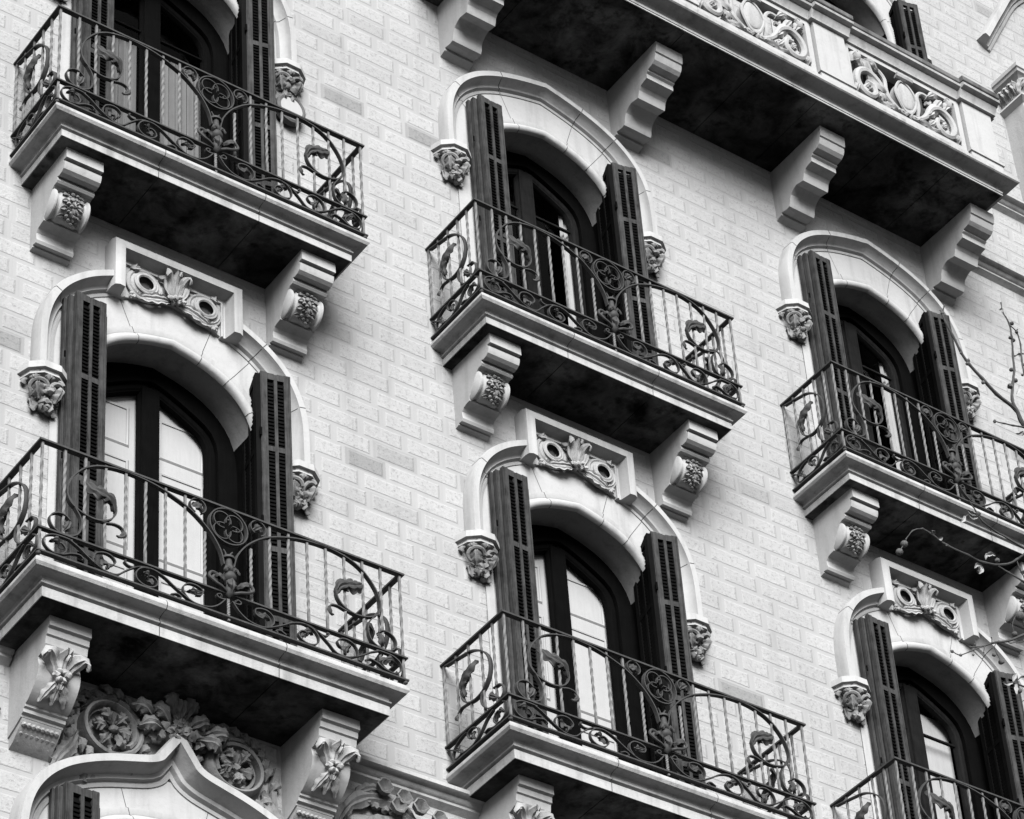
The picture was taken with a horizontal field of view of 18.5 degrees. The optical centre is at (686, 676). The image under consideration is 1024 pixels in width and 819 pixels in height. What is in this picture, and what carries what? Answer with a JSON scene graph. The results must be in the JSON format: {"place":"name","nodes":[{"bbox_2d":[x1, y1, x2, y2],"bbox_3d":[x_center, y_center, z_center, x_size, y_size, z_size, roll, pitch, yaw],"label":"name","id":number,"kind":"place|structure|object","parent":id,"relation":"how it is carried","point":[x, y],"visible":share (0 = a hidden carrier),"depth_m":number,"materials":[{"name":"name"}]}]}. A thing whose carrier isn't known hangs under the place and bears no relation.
{"place":"outdoors","nodes":[
{"label":"outdoors","id":0,"kind":"place"},
{"label":"ground","id":1,"kind":"structure","parent":0,"visible":0},
{"bbox_2d":[0,0,1023,818],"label":"facade wall","id":2,"kind":"structure","parent":1,"relation":"on","point":[394,454],"depth_m":24.78,"materials":[{"name":"brick"}]},
{"bbox_2d":[9,733,277,818],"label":"french window","id":3,"kind":"structure","parent":2,"relation":"attached to","point":[192,788],"depth_m":19.94,"materials":[{"name":"stone"}]},
{"bbox_2d":[48,781,99,818],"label":"louvered shutter","id":4,"kind":"object","parent":3,"relation":"attached to","point":[68,800],"visible":1,"depth_m":19.36,"materials":[{"name":"paint"}]},
{"bbox_2d":[48,684,284,818],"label":"carved relief","id":5,"kind":"object","parent":2,"relation":"attached to","point":[129,727],"visible":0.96,"depth_m":20.20,"materials":[{"name":"stone"}]},
{"bbox_2d":[17,237,319,627],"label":"french window","id":6,"kind":"structure","parent":2,"relation":"attached to","point":[189,353],"depth_m":22.25,"materials":[{"name":"stone"}]},
{"bbox_2d":[54,291,106,577],"bbox_3d":[-4.033,-1.417,21.030,0.406,2.890,0.229,45,-59,-48],"label":"louvered shutter","id":7,"kind":"object","parent":6,"relation":"attached to","point":[82,402],"visible":0.66,"depth_m":21.20,"materials":[{"name":"paint"}]},
{"bbox_2d":[106,383,150,593],"bbox_3d":[-3.920,-1.012,21.433,0.540,2.800,0.068,21,-44,-33],"label":"door leaf","id":8,"kind":"structure","parent":6,"relation":"in","point":[142,392],"depth_m":21.97,"materials":[{"name":"paint"}]},
{"bbox_2d":[149,386,216,617],"bbox_3d":[-3.496,-0.852,21.726,0.540,2.800,0.068,21,-44,-33],"label":"door leaf","id":9,"kind":"structure","parent":6,"relation":"in","point":[158,400],"depth_m":22.12,"materials":[{"name":"paint"}]},
{"bbox_2d":[242,370,296,646],"bbox_3d":[-2.903,-0.940,21.844,0.268,2.850,0.331,12,-39,-24],"label":"louvered shutter","id":10,"kind":"object","parent":6,"relation":"attached to","point":[267,480],"visible":0.74,"depth_m":21.97,"materials":[{"name":"paint"}]},
{"bbox_2d":[59,0,305,171],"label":"french window","id":11,"kind":"structure","parent":2,"relation":"attached to","point":[194,33],"depth_m":24.60,"materials":[{"name":"glass"}]},
{"bbox_2d":[69,0,113,118],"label":"louvered shutter","id":12,"kind":"object","parent":11,"relation":"attached to","point":[101,11],"visible":0.48,"depth_m":23.25,"materials":[{"name":"paint"}]},
{"bbox_2d":[114,0,152,136],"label":"door leaf","id":13,"kind":"structure","parent":11,"relation":"in","point":[145,31],"depth_m":24.29,"materials":[{"name":"paint"}]},
{"bbox_2d":[152,0,211,164],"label":"door leaf","id":14,"kind":"structure","parent":11,"relation":"in","point":[159,6],"depth_m":24.58,"materials":[{"name":"paint"}]},
{"bbox_2d":[229,0,277,192],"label":"louvered shutter","id":15,"kind":"object","parent":11,"relation":"attached to","point":[251,55],"visible":0.56,"depth_m":24.30,"materials":[{"name":"paint"}]},
{"bbox_2d":[9,102,369,361],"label":"stone balcony","id":16,"kind":"structure","parent":2,"relation":"attached to","point":[76,169],"depth_m":22.56,"materials":[{"name":"grey stone"}]},
{"bbox_2d":[9,4,367,238],"bbox_3d":[-3.608,-3.866,23.023,2.639,0.973,0.738,21,-44,-33],"label":"iron railing","id":17,"kind":"object","parent":16,"relation":"on","point":[318,196],"visible":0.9,"depth_m":22.72,"materials":[{"name":"black metal"}]},
{"bbox_2d":[0,555,409,818],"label":"stone balcony","id":18,"kind":"structure","parent":2,"relation":"attached to","point":[65,630],"depth_m":20.11,"materials":[{"name":"grey stone"}]},
{"bbox_2d":[0,437,409,684],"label":"iron railing","id":19,"kind":"object","parent":18,"relation":"on","point":[230,588],"visible":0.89,"depth_m":20.31,"materials":[{"name":"black metal"}]},
{"bbox_2d":[276,93,305,126],"bbox_3d":[-3.097,-4.426,24.508,0.260,0.299,0.060,21,-44,-33],"label":"wall lamp","id":20,"kind":"object","parent":2,"relation":"attached to","point":[296,106],"depth_m":24.49,"materials":[{"name":"glass"}]},
{"bbox_2d":[333,777,453,818],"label":"carved frieze","id":21,"kind":"object","parent":2,"relation":"attached to","point":[372,795],"visible":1,"depth_m":21.15,"materials":[{"name":"stone"}]},
{"bbox_2d":[431,71,665,342],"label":"french window","id":22,"kind":"structure","parent":2,"relation":"attached to","point":[562,151],"depth_m":26.67,"materials":[{"name":"stone"}]},
{"bbox_2d":[465,94,517,302],"bbox_3d":[-1.537,-3.603,25.349,0.406,2.830,0.229,45,-59,-48],"label":"louvered shutter","id":23,"kind":"object","parent":22,"relation":"attached to","point":[488,162],"visible":0.53,"depth_m":25.59,"materials":[{"name":"paint"}]},
{"bbox_2d":[507,167,536,309],"bbox_3d":[-1.478,-3.242,25.734,0.540,2.800,0.068,21,-44,-33],"label":"door leaf","id":24,"kind":"structure","parent":22,"relation":"in","point":[518,175],"depth_m":26.34,"materials":[{"name":"grey paint"}]},
{"bbox_2d":[524,171,587,331],"bbox_3d":[-1.053,-3.081,26.027,0.540,2.800,0.068,21,-44,-33],"label":"door leaf","id":25,"kind":"structure","parent":22,"relation":"in","point":[532,183],"depth_m":26.54,"materials":[{"name":"grey paint"}]},
{"bbox_2d":[596,162,658,364],"bbox_3d":[-0.485,-3.156,26.109,0.268,2.790,0.331,12,-39,-24],"label":"louvered shutter","id":26,"kind":"object","parent":22,"relation":"attached to","point":[620,228],"visible":0.59,"depth_m":26.33,"materials":[{"name":"paint"}]},
{"bbox_2d":[455,408,711,770],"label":"french window","id":27,"kind":"structure","parent":2,"relation":"attached to","point":[597,514],"depth_m":24.22,"materials":[{"name":"stone"}]},
{"bbox_2d":[488,466,548,733],"bbox_3d":[-1.203,-0.346,22.981,0.406,2.860,0.229,45,-59,-48],"label":"louvered shutter","id":28,"kind":"object","parent":27,"relation":"attached to","point":[514,568],"visible":0.69,"depth_m":23.16,"materials":[{"name":"paint"}]},
{"bbox_2d":[533,543,574,743],"bbox_3d":[-1.107,0.041,23.382,0.540,2.800,0.068,21,-44,-33],"label":"door leaf","id":29,"kind":"structure","parent":27,"relation":"in","point":[550,552],"depth_m":23.92,"materials":[{"name":"paint"}]},
{"bbox_2d":[556,545,630,762],"bbox_3d":[-0.682,0.202,23.674,0.540,2.800,0.068,21,-44,-33],"label":"door leaf","id":30,"kind":"structure","parent":27,"relation":"in","point":[564,557],"depth_m":24.04,"materials":[{"name":"paint"}]},
{"bbox_2d":[633,531,706,789],"bbox_3d":[-0.123,0.112,23.760,0.268,2.820,0.331,12,-39,-24],"label":"louvered shutter","id":31,"kind":"object","parent":27,"relation":"attached to","point":[663,635],"visible":0.6,"depth_m":23.96,"materials":[{"name":"paint"}]},
{"bbox_2d":[431,292,747,522],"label":"stone balcony","id":32,"kind":"structure","parent":2,"relation":"attached to","point":[496,353],"depth_m":24.49,"materials":[{"name":"grey stone"}]},
{"bbox_2d":[425,198,744,407],"bbox_3d":[-0.777,-2.780,24.962,2.639,0.973,0.738,21,-44,-33],"label":"iron railing","id":33,"kind":"object","parent":32,"relation":"on","point":[730,389],"visible":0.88,"depth_m":24.64,"materials":[{"name":"black metal"}]},
{"bbox_2d":[446,721,785,818],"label":"stone balcony","id":34,"kind":"structure","parent":2,"relation":"attached to","point":[511,770],"depth_m":21.69,"materials":[{"name":"grey stone"}]},
{"bbox_2d":[440,609,816,818],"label":"iron railing","id":35,"kind":"object","parent":34,"relation":"on","point":[667,744],"visible":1,"depth_m":22.20,"materials":[{"name":"black metal"}]},
{"bbox_2d":[426,0,1019,305],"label":"balustraded balcony","id":36,"kind":"structure","parent":2,"relation":"attached to","point":[810,123],"depth_m":28.22,"materials":[{"name":"stone"}]},
{"bbox_2d":[771,0,931,100],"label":"french window","id":37,"kind":"structure","parent":2,"relation":"attached to","point":[872,16],"depth_m":31.46,"materials":[{"name":"stone"}]},
{"bbox_2d":[852,63,863,84],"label":"door leaf","id":38,"kind":"structure","parent":37,"relation":"in","point":[853,65],"depth_m":31.20,"materials":[{"name":"grey paint"}]},
{"bbox_2d":[889,0,940,124],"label":"louvered shutter","id":39,"kind":"object","parent":37,"relation":"attached to","point":[907,28],"visible":0.23,"depth_m":31.36,"materials":[{"name":"paint"}]},
{"bbox_2d":[775,230,981,483],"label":"french window","id":40,"kind":"structure","parent":2,"relation":"attached to","point":[885,300],"depth_m":28.64,"materials":[{"name":"stone"}]},
{"bbox_2d":[797,250,860,463],"bbox_3d":[1.292,-2.568,27.327,0.406,2.860,0.229,45,-59,-48],"label":"louvered shutter","id":41,"kind":"object","parent":40,"relation":"attached to","point":[819,297],"visible":0.62,"depth_m":27.53,"materials":[{"name":"paint"}]},
{"bbox_2d":[840,319,871,456],"bbox_3d":[1.380,-2.184,27.723,0.540,2.800,0.068,21,-44,-33],"label":"door leaf","id":42,"kind":"structure","parent":40,"relation":"in","point":[845,326],"depth_m":28.33,"materials":[{"name":"grey paint"}]},
{"bbox_2d":[848,322,915,476],"bbox_3d":[1.804,-2.024,28.016,0.540,2.800,0.068,21,-44,-33],"label":"door leaf","id":43,"kind":"structure","parent":40,"relation":"in","point":[857,335],"depth_m":28.51,"materials":[{"name":"grey paint"}]},
{"bbox_2d":[913,310,984,507],"bbox_3d":[2.363,-2.114,28.101,0.268,2.820,0.331,12,-39,-24],"label":"louvered shutter","id":44,"kind":"object","parent":40,"relation":"attached to","point":[937,374],"visible":0.59,"depth_m":28.34,"materials":[{"name":"paint"}]},
{"bbox_2d":[793,450,1023,656],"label":"stone balcony","id":45,"kind":"structure","parent":2,"relation":"attached to","point":[854,507],"depth_m":26.33,"materials":[{"name":"grey stone"}]},
{"bbox_2d":[780,360,1023,528],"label":"iron railing","id":46,"kind":"object","parent":45,"relation":"on","point":[952,467],"visible":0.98,"depth_m":26.50,"materials":[{"name":"black metal"}]},
{"bbox_2d":[831,557,1023,818],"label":"french window","id":47,"kind":"structure","parent":2,"relation":"attached to","point":[944,694],"depth_m":26.28,"materials":[{"name":"stone"}]},
{"bbox_2d":[853,614,917,818],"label":"louvered shutter","id":48,"kind":"object","parent":47,"relation":"attached to","point":[887,729],"visible":0.91,"depth_m":25.16,"materials":[{"name":"paint"}]},
{"bbox_2d":[898,682,931,818],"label":"door leaf","id":49,"kind":"structure","parent":47,"relation":"in","point":[904,689],"depth_m":25.93,"materials":[{"name":"grey paint"}]},
{"bbox_2d":[907,684,974,818],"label":"door leaf","id":50,"kind":"structure","parent":47,"relation":"in","point":[917,697],"depth_m":26.21,"materials":[{"name":"grey paint"}]},
{"bbox_2d":[978,670,1023,818],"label":"louvered shutter","id":51,"kind":"object","parent":47,"relation":"attached to","point":[1001,725],"visible":0.93,"depth_m":26.11,"materials":[{"name":"paint"}]},
{"bbox_2d":[976,0,1023,200],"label":"window surround","id":52,"kind":"object","parent":2,"relation":"attached to","point":[1007,86],"visible":0.91,"depth_m":31.99,"materials":[{"name":"stone"}]},
{"bbox_3d":[2.558,2.342,24.033,2.770,0.946,0.767,21,-44,-33],"label":"stone balcony","id":53,"kind":"object","parent":2,"relation":"attached to","visible":0},
{"bbox_2d":[830,756,1023,818],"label":"iron railing","id":54,"kind":"object","parent":53,"relation":"on","point":[941,802],"visible":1,"depth_m":24.02,"materials":[{"name":"black metal"}]},
{"bbox_2d":[896,302,1023,693],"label":"plane tree","id":55,"kind":"object","parent":1,"relation":"on","point":[1019,615],"visible":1,"depth_m":20.08,"materials":[{"name":"grey plant"}]}
]}

